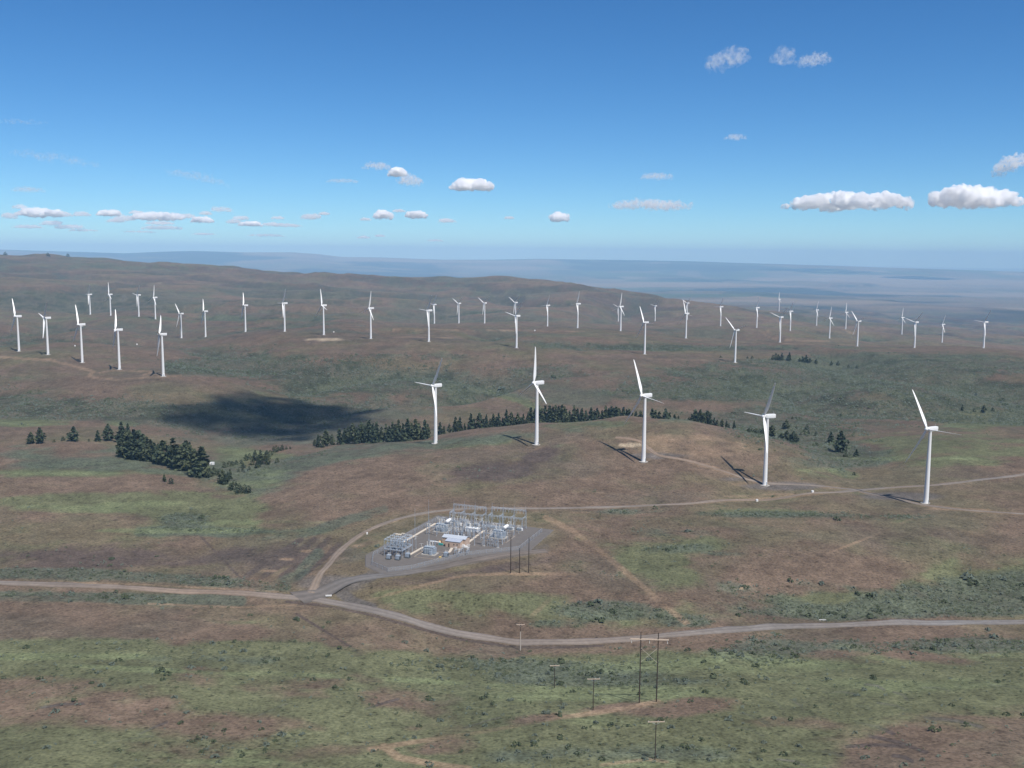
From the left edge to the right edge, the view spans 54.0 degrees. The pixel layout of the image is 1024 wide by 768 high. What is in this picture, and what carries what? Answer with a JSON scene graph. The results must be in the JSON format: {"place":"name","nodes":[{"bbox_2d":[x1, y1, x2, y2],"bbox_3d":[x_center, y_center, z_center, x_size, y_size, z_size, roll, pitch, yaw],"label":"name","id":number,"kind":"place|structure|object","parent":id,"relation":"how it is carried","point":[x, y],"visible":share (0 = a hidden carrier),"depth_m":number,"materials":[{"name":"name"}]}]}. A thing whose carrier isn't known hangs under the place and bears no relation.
{"place":"outdoors","nodes":[
{"label":"outdoors","id":0,"kind":"place"},
{"bbox_2d":[384,533,412,555],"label":"capacitor bank","id":1,"kind":"structure","parent":0,"point":[394,544],"depth_m":709.78,"materials":[{"name":"metal"}]},
{"bbox_2d":[290,549,547,602],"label":"access road","id":2,"kind":"structure","parent":0,"point":[330,588],"depth_m":662.12,"materials":[{"name":"grey gravel"}]},
{"bbox_2d":[0,250,1023,767],"bbox_3d":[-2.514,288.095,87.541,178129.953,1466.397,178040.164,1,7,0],"label":"ground","id":3,"kind":"structure","parent":0,"point":[100,500],"depth_m":828.83,"materials":[{"name":"green plant"}]},
{"bbox_2d":[10,299,21,351],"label":"wind turbine","id":4,"kind":"object","parent":3,"relation":"on","point":[18,338],"visible":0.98,"depth_m":1917.24,"materials":[{"name":"metal"}]},
{"bbox_2d":[26,432,34,442],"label":"pine tree","id":5,"kind":"object","parent":3,"relation":"on","point":[30,438],"visible":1,"depth_m":1123.68,"materials":[{"name":"green plant"}]},
{"bbox_2d":[34,427,46,442],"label":"pine tree","id":6,"kind":"object","parent":3,"relation":"on","point":[40,438],"visible":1,"depth_m":1124.90,"materials":[{"name":"green plant"}]},
{"bbox_2d":[40,302,50,354],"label":"wind turbine","id":7,"kind":"object","parent":3,"relation":"on","point":[47,340],"visible":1,"depth_m":1824.88,"materials":[{"name":"metal"}]},
{"bbox_2d":[66,426,78,440],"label":"pine tree","id":8,"kind":"object","parent":3,"relation":"on","point":[73,436],"visible":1,"depth_m":1143.03,"materials":[{"name":"green plant"}]},
{"bbox_2d":[73,305,84,362],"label":"wind turbine","id":9,"kind":"object","parent":3,"relation":"on","point":[81,342],"visible":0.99,"depth_m":1763.60,"materials":[{"name":"metal"}]},
{"bbox_2d":[101,424,114,440],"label":"pine tree","id":10,"kind":"object","parent":3,"relation":"on","point":[106,431],"visible":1,"depth_m":1165.05,"materials":[{"name":"green plant"}]},
{"bbox_2d":[112,309,122,369],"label":"wind turbine","id":11,"kind":"object","parent":3,"relation":"on","point":[118,345],"visible":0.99,"depth_m":1686.28,"materials":[{"name":"metal"}]},
{"bbox_2d":[114,421,124,441],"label":"pine tree","id":12,"kind":"object","parent":3,"relation":"on","point":[120,432],"visible":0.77,"depth_m":1162.16,"materials":[{"name":"green plant"}]},
{"bbox_2d":[120,430,131,458],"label":"pine tree","id":13,"kind":"object","parent":3,"relation":"on","point":[128,432],"visible":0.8,"depth_m":1062.36,"materials":[{"name":"green plant"}]},
{"bbox_2d":[123,429,137,458],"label":"pine tree","id":14,"kind":"object","parent":3,"relation":"on","point":[132,434],"visible":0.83,"depth_m":1058.82,"materials":[{"name":"green plant"}]},
{"bbox_2d":[125,430,140,459],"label":"pine tree","id":15,"kind":"object","parent":3,"relation":"on","point":[137,432],"visible":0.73,"depth_m":1056.73,"materials":[{"name":"green plant"}]},
{"bbox_2d":[133,433,146,459],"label":"pine tree","id":16,"kind":"object","parent":3,"relation":"on","point":[142,436],"visible":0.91,"depth_m":1053.56,"materials":[{"name":"green plant"}]},
{"bbox_2d":[141,444,151,461],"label":"pine tree","id":17,"kind":"object","parent":3,"relation":"on","point":[146,456],"visible":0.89,"depth_m":1050.85,"materials":[{"name":"green plant"}]},
{"bbox_2d":[142,438,152,460],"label":"pine tree","id":18,"kind":"object","parent":3,"relation":"on","point":[150,442],"visible":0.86,"depth_m":1052.16,"materials":[{"name":"green plant"}]},
{"bbox_2d":[152,440,168,464],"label":"pine tree","id":19,"kind":"object","parent":3,"relation":"on","point":[160,445],"visible":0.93,"depth_m":1036.58,"materials":[{"name":"green plant"}]},
{"bbox_2d":[156,316,166,376],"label":"wind turbine","id":20,"kind":"object","parent":3,"relation":"on","point":[162,353],"visible":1,"depth_m":1594.57,"materials":[{"name":"metal"}]},
{"bbox_2d":[154,441,169,463],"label":"pine tree","id":21,"kind":"object","parent":3,"relation":"on","point":[165,445],"visible":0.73,"depth_m":1035.66,"materials":[{"name":"green plant"}]},
{"bbox_2d":[166,438,175,464],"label":"pine tree","id":22,"kind":"object","parent":3,"relation":"on","point":[171,448],"visible":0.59,"depth_m":1026.32,"materials":[{"name":"green plant"}]},
{"bbox_2d":[170,444,182,467],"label":"pine tree","id":23,"kind":"object","parent":3,"relation":"on","point":[176,449],"visible":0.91,"depth_m":1017.61,"materials":[{"name":"green plant"}]},
{"bbox_2d":[175,304,184,337],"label":"wind turbine","id":24,"kind":"object","parent":3,"relation":"on","point":[180,319],"visible":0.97,"depth_m":2756.97,"materials":[{"name":"metal"}]},
{"bbox_2d":[170,444,190,470],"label":"pine tree","id":25,"kind":"object","parent":3,"relation":"on","point":[181,450],"visible":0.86,"depth_m":1016.12,"materials":[{"name":"green plant"}]},
{"bbox_2d":[177,442,191,470],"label":"pine tree","id":26,"kind":"object","parent":3,"relation":"on","point":[186,449],"visible":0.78,"depth_m":1019.50,"materials":[{"name":"green plant"}]},
{"bbox_2d":[185,449,198,473],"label":"pine tree","id":27,"kind":"object","parent":3,"relation":"on","point":[189,465],"visible":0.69,"depth_m":996.42,"materials":[{"name":"green plant"}]},
{"bbox_2d":[190,460,202,476],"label":"pine tree","id":28,"kind":"object","parent":3,"relation":"on","point":[198,472],"visible":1,"depth_m":986.58,"materials":[{"name":"green plant"}]},
{"bbox_2d":[188,446,214,475],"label":"pine tree","id":29,"kind":"object","parent":3,"relation":"on","point":[203,458],"visible":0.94,"depth_m":993.42,"materials":[{"name":"green plant"}]},
{"bbox_2d":[201,302,207,336],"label":"wind turbine","id":30,"kind":"object","parent":3,"relation":"on","point":[203,313],"visible":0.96,"depth_m":2617.00,"materials":[{"name":"metal"}]},
{"bbox_2d":[217,469,228,481],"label":"pine tree","id":31,"kind":"object","parent":3,"relation":"on","point":[221,475],"visible":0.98,"depth_m":965.52,"materials":[{"name":"green plant"}]},
{"bbox_2d":[241,294,247,331],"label":"wind turbine","id":32,"kind":"object","parent":3,"relation":"on","point":[243,307],"visible":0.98,"depth_m":2533.92,"materials":[{"name":"metal"}]},
{"bbox_2d":[281,292,287,331],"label":"wind turbine","id":33,"kind":"object","parent":3,"relation":"on","point":[283,307],"visible":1,"depth_m":2375.45,"materials":[{"name":"metal"}]},
{"bbox_2d":[315,289,326,334],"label":"wind turbine","id":34,"kind":"object","parent":3,"relation":"on","point":[323,305],"visible":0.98,"depth_m":2275.59,"materials":[{"name":"metal"}]},
{"bbox_2d":[319,430,331,445],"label":"pine tree","id":35,"kind":"object","parent":3,"relation":"on","point":[325,437],"visible":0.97,"depth_m":1186.40,"materials":[{"name":"green plant"}]},
{"bbox_2d":[336,428,344,444],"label":"pine tree","id":36,"kind":"object","parent":3,"relation":"on","point":[340,441],"visible":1,"depth_m":1204.40,"materials":[{"name":"green plant"}]},
{"bbox_2d":[342,428,348,443],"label":"pine tree","id":37,"kind":"object","parent":3,"relation":"on","point":[344,436],"visible":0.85,"depth_m":1220.46,"materials":[{"name":"green plant"}]},
{"bbox_2d":[346,423,355,443],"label":"pine tree","id":38,"kind":"object","parent":3,"relation":"on","point":[351,436],"visible":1,"depth_m":1215.45,"materials":[{"name":"green plant"}]},
{"bbox_2d":[353,428,360,443],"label":"pine tree","id":39,"kind":"object","parent":3,"relation":"on","point":[356,440],"visible":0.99,"depth_m":1212.53,"materials":[{"name":"green plant"}]},
{"bbox_2d":[358,421,364,442],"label":"pine tree","id":40,"kind":"object","parent":3,"relation":"on","point":[360,428],"visible":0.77,"depth_m":1227.77,"materials":[{"name":"green plant"}]},
{"bbox_2d":[362,425,368,442],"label":"pine tree","id":41,"kind":"object","parent":3,"relation":"on","point":[365,439],"visible":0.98,"depth_m":1218.87,"materials":[{"name":"green plant"}]},
{"bbox_2d":[361,294,373,338],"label":"wind turbine","id":42,"kind":"object","parent":3,"relation":"on","point":[370,308],"visible":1,"depth_m":2203.60,"materials":[{"name":"metal"}]},
{"bbox_2d":[361,420,374,441],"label":"pine tree","id":43,"kind":"object","parent":3,"relation":"on","point":[368,424],"visible":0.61,"depth_m":1228.17,"materials":[{"name":"green plant"}]},
{"bbox_2d":[368,423,377,442],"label":"pine tree","id":44,"kind":"object","parent":3,"relation":"on","point":[372,434],"visible":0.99,"depth_m":1211.98,"materials":[{"name":"green plant"}]},
{"bbox_2d":[374,421,382,441],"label":"pine tree","id":45,"kind":"object","parent":3,"relation":"on","point":[379,438],"visible":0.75,"depth_m":1225.51,"materials":[{"name":"green plant"}]},
{"bbox_2d":[385,426,393,441],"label":"pine tree","id":46,"kind":"object","parent":3,"relation":"on","point":[388,437],"visible":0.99,"depth_m":1222.91,"materials":[{"name":"green plant"}]},
{"bbox_2d":[391,424,399,441],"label":"pine tree","id":47,"kind":"object","parent":3,"relation":"on","point":[395,438],"visible":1,"depth_m":1222.45,"materials":[{"name":"green plant"}]},
{"bbox_2d":[399,423,406,441],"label":"pine tree","id":48,"kind":"object","parent":3,"relation":"on","point":[402,438],"visible":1,"depth_m":1219.74,"materials":[{"name":"green plant"}]},
{"bbox_2d":[404,418,411,440],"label":"pine tree","id":49,"kind":"object","parent":3,"relation":"on","point":[408,428],"visible":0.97,"depth_m":1228.18,"materials":[{"name":"green plant"}]},
{"bbox_2d":[409,419,420,440],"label":"pine tree","id":50,"kind":"object","parent":3,"relation":"on","point":[415,433],"visible":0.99,"depth_m":1224.86,"materials":[{"name":"green plant"}]},
{"bbox_2d":[421,420,428,439],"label":"pine tree","id":51,"kind":"object","parent":3,"relation":"on","point":[424,434],"visible":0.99,"depth_m":1221.42,"materials":[{"name":"green plant"}]},
{"bbox_2d":[421,296,431,341],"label":"wind turbine","id":52,"kind":"object","parent":3,"relation":"on","point":[427,310],"visible":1,"depth_m":2148.61,"materials":[{"name":"metal"}]},
{"bbox_2d":[416,359,441,443],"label":"wind turbine","id":53,"kind":"object","parent":3,"relation":"on","point":[434,388],"visible":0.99,"depth_m":1144.84,"materials":[{"name":"metal"}]},
{"bbox_2d":[437,422,443,434],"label":"pine tree","id":54,"kind":"object","parent":3,"relation":"on","point":[440,431],"visible":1,"depth_m":1273.61,"materials":[{"name":"green plant"}]},
{"bbox_2d":[365,515,553,573],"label":"yard pad","id":55,"kind":"object","parent":3,"relation":"on","point":[423,538],"visible":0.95,"depth_m":728.67,"materials":[{"name":"grey gravel"}]},
{"bbox_2d":[421,540,438,556],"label":"power transformer","id":56,"kind":"object","parent":55,"relation":"on","point":[429,550],"visible":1,"depth_m":709.07,"materials":[{"name":"metal"}]},
{"bbox_2d":[433,517,450,533],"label":"power transformer","id":57,"kind":"object","parent":55,"relation":"on","point":[441,526],"visible":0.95,"depth_m":767.30,"materials":[{"name":"metal"}]},
{"bbox_2d":[442,533,469,547],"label":"control building","id":58,"kind":"structure","parent":55,"relation":"on","point":[454,541],"depth_m":730.30,"materials":[{"name":"metal"}]},
{"bbox_2d":[372,516,539,569],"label":"chain link fence","id":59,"kind":"object","parent":55,"relation":"on","point":[431,560],"visible":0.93,"depth_m":708.25,"materials":[{"name":"metal"}]},
{"bbox_2d":[449,501,486,523],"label":"line gantry","id":60,"kind":"object","parent":55,"relation":"on","point":[462,505],"visible":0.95,"depth_m":788.93,"materials":[{"name":"metal"}]},
{"bbox_2d":[483,525,499,547],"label":"portal frame","id":61,"kind":"object","parent":55,"relation":"on","point":[489,539],"visible":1,"depth_m":730.72,"materials":[{"name":"metal"}]},
{"bbox_2d":[490,523,508,539],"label":"power transformer","id":62,"kind":"object","parent":55,"relation":"on","point":[499,536],"visible":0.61,"depth_m":751.58,"materials":[{"name":"metal"}]},
{"bbox_2d":[488,505,526,528],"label":"line gantry","id":63,"kind":"object","parent":55,"relation":"on","point":[502,508],"visible":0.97,"depth_m":781.04,"materials":[{"name":"metal"}]},
{"bbox_2d":[466,413,475,429],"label":"pine tree","id":64,"kind":"object","parent":3,"relation":"on","point":[470,425],"visible":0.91,"depth_m":1274.74,"materials":[{"name":"green plant"}]},
{"bbox_2d":[473,412,486,428],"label":"pine tree","id":65,"kind":"object","parent":3,"relation":"on","point":[479,419],"visible":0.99,"depth_m":1274.60,"materials":[{"name":"green plant"}]},
{"bbox_2d":[495,413,501,426],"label":"pine tree","id":66,"kind":"object","parent":3,"relation":"on","point":[498,423],"visible":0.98,"depth_m":1275.39,"materials":[{"name":"green plant"}]},
{"bbox_2d":[502,409,509,425],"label":"pine tree","id":67,"kind":"object","parent":3,"relation":"on","point":[506,422],"visible":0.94,"depth_m":1275.28,"materials":[{"name":"green plant"}]},
{"bbox_2d":[0,323,1023,767],"bbox_3d":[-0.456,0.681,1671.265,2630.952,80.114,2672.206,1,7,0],"label":"bitterbrush","id":68,"kind":"object","parent":3,"relation":"on","point":[958,391],"visible":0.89,"depth_m":1468.35,"materials":[{"name":"green plant"}]},
{"bbox_2d":[0,324,1023,767],"bbox_3d":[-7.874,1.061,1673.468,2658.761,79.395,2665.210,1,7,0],"label":"sagebrush","id":69,"kind":"object","parent":3,"relation":"on","point":[922,386],"visible":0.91,"depth_m":1464.76,"materials":[{"name":"green plant"}]},
{"bbox_2d":[506,303,521,347],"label":"wind turbine","id":70,"kind":"object","parent":3,"relation":"on","point":[515,315],"visible":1,"depth_m":2104.29,"materials":[{"name":"metal"}]},
{"bbox_2d":[516,347,545,445],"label":"wind turbine","id":71,"kind":"object","parent":3,"relation":"on","point":[535,383],"visible":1,"depth_m":1073.12,"materials":[{"name":"metal"}]},
{"bbox_2d":[539,408,545,422],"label":"pine tree","id":72,"kind":"object","parent":3,"relation":"on","point":[542,417],"visible":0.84,"depth_m":1334.06,"materials":[{"name":"green plant"}]},
{"bbox_2d":[545,408,551,422],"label":"pine tree","id":73,"kind":"object","parent":3,"relation":"on","point":[548,418],"visible":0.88,"depth_m":1334.34,"materials":[{"name":"green plant"}]},
{"bbox_2d":[551,404,558,422],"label":"pine tree","id":74,"kind":"object","parent":3,"relation":"on","point":[555,415],"visible":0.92,"depth_m":1333.30,"materials":[{"name":"green plant"}]},
{"bbox_2d":[557,404,566,422],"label":"pine tree","id":75,"kind":"object","parent":3,"relation":"on","point":[561,416],"visible":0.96,"depth_m":1332.49,"materials":[{"name":"green plant"}]},
{"bbox_2d":[563,406,570,422],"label":"pine tree","id":76,"kind":"object","parent":3,"relation":"on","point":[567,416],"visible":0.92,"depth_m":1338.69,"materials":[{"name":"green plant"}]},
{"bbox_2d":[571,405,577,421],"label":"pine tree","id":77,"kind":"object","parent":3,"relation":"on","point":[574,418],"visible":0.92,"depth_m":1362.28,"materials":[{"name":"green plant"}]},
{"bbox_2d":[578,408,583,421],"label":"pine tree","id":78,"kind":"object","parent":3,"relation":"on","point":[581,417],"visible":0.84,"depth_m":1362.26,"materials":[{"name":"green plant"}]},
{"bbox_2d":[586,407,593,420],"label":"pine tree","id":79,"kind":"object","parent":3,"relation":"on","point":[590,416],"visible":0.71,"depth_m":1360.66,"materials":[{"name":"green plant"}]},
{"bbox_2d":[592,408,601,419],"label":"pine tree","id":80,"kind":"object","parent":3,"relation":"on","point":[596,416],"visible":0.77,"depth_m":1359.58,"materials":[{"name":"green plant"}]},
{"bbox_2d":[602,406,608,418],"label":"pine tree","id":81,"kind":"object","parent":3,"relation":"on","point":[605,413],"visible":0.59,"depth_m":1359.25,"materials":[{"name":"green plant"}]},
{"bbox_2d":[614,295,624,330],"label":"wind turbine","id":82,"kind":"object","parent":3,"relation":"on","point":[620,313],"visible":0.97,"depth_m":2750.53,"materials":[{"name":"metal"}]},
{"bbox_2d":[624,361,661,462],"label":"wind turbine","id":83,"kind":"object","parent":3,"relation":"on","point":[643,456],"visible":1,"depth_m":1005.94,"materials":[{"name":"metal"}]},
{"bbox_2d":[637,308,651,354],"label":"wind turbine","id":84,"kind":"object","parent":3,"relation":"on","point":[644,332],"visible":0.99,"depth_m":2118.25,"materials":[{"name":"metal"}]},
{"bbox_2d":[630,633,668,702],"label":"frame pole","id":85,"kind":"object","parent":3,"relation":"on","point":[658,639],"visible":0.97,"depth_m":453.73,"materials":[{"name":"brown wood"}]},
{"bbox_2d":[662,408,669,418],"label":"pine tree","id":86,"kind":"object","parent":3,"relation":"on","point":[665,415],"visible":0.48,"depth_m":1347.51,"materials":[{"name":"green plant"}]},
{"bbox_2d":[679,300,690,338],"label":"wind turbine","id":87,"kind":"object","parent":3,"relation":"on","point":[686,321],"visible":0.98,"depth_m":2711.93,"materials":[{"name":"metal"}]},
{"bbox_2d":[726,318,745,362],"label":"wind turbine","id":88,"kind":"object","parent":3,"relation":"on","point":[736,330],"visible":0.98,"depth_m":2064.60,"materials":[{"name":"metal"}]},
{"bbox_2d":[745,384,775,486],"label":"wind turbine","id":89,"kind":"object","parent":3,"relation":"on","point":[766,432],"visible":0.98,"depth_m":955.83,"materials":[{"name":"metal"}]},
{"bbox_2d":[769,425,775,436],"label":"pine tree","id":90,"kind":"object","parent":3,"relation":"on","point":[772,431],"visible":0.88,"depth_m":1201.52,"materials":[{"name":"green plant"}]},
{"bbox_2d":[770,310,785,342],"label":"wind turbine","id":91,"kind":"object","parent":3,"relation":"on","point":[781,316],"visible":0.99,"depth_m":2668.85,"materials":[{"name":"metal"}]},
{"bbox_2d":[788,431,799,441],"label":"pine tree","id":92,"kind":"object","parent":3,"relation":"on","point":[792,438],"visible":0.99,"depth_m":1218.30,"materials":[{"name":"green plant"}]},
{"bbox_2d":[831,431,849,451],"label":"pine tree","id":93,"kind":"object","parent":3,"relation":"on","point":[841,440],"visible":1,"depth_m":1174.18,"materials":[{"name":"green plant"}]},
{"bbox_2d":[852,312,863,345],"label":"wind turbine","id":94,"kind":"object","parent":3,"relation":"on","point":[858,321],"visible":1,"depth_m":2685.73,"materials":[{"name":"metal"}]},
{"bbox_2d":[906,312,922,347],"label":"wind turbine","id":95,"kind":"object","parent":3,"relation":"on","point":[916,321],"visible":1,"depth_m":2615.23,"materials":[{"name":"metal"}]},
{"bbox_2d":[905,390,959,503],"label":"wind turbine","id":96,"kind":"object","parent":3,"relation":"on","point":[927,474],"visible":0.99,"depth_m":890.30,"materials":[{"name":"metal"}]},
{"bbox_2d":[959,571,974,578],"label":"shrub","id":97,"kind":"object","parent":3,"relation":"on","point":[964,575],"visible":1,"depth_m":692.36,"materials":[{"name":"green plant"}]},
{"bbox_2d":[976,312,989,347],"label":"wind turbine","id":98,"kind":"object","parent":3,"relation":"on","point":[985,322],"visible":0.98,"depth_m":2579.61,"materials":[{"name":"metal"}]},
{"bbox_2d":[0,581,1023,645],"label":"county road","id":99,"kind":"structure","parent":0,"point":[475,635],"depth_m":605.12,"materials":[{"name":"grey gravel"}]},
{"bbox_2d":[0,0,1023,268],"label":"sky","id":100,"kind":"structure","parent":0,"point":[795,132],"materials":[{"name":"blue"}]},
{"bbox_2d":[307,473,1023,592],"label":"loop track","id":101,"kind":"structure","parent":0,"point":[315,583],"depth_m":843.52,"materials":[{"name":"beige gravel"}]},
{"bbox_2d":[616,437,866,490],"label":"ridge track","id":102,"kind":"structure","parent":0,"point":[648,448],"depth_m":984.07,"materials":[{"name":"beige gravel"}]},
{"bbox_2d":[860,491,1023,514],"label":"spur track","id":103,"kind":"structure","parent":0,"point":[941,506],"depth_m":873.46,"materials":[{"name":"beige gravel"}]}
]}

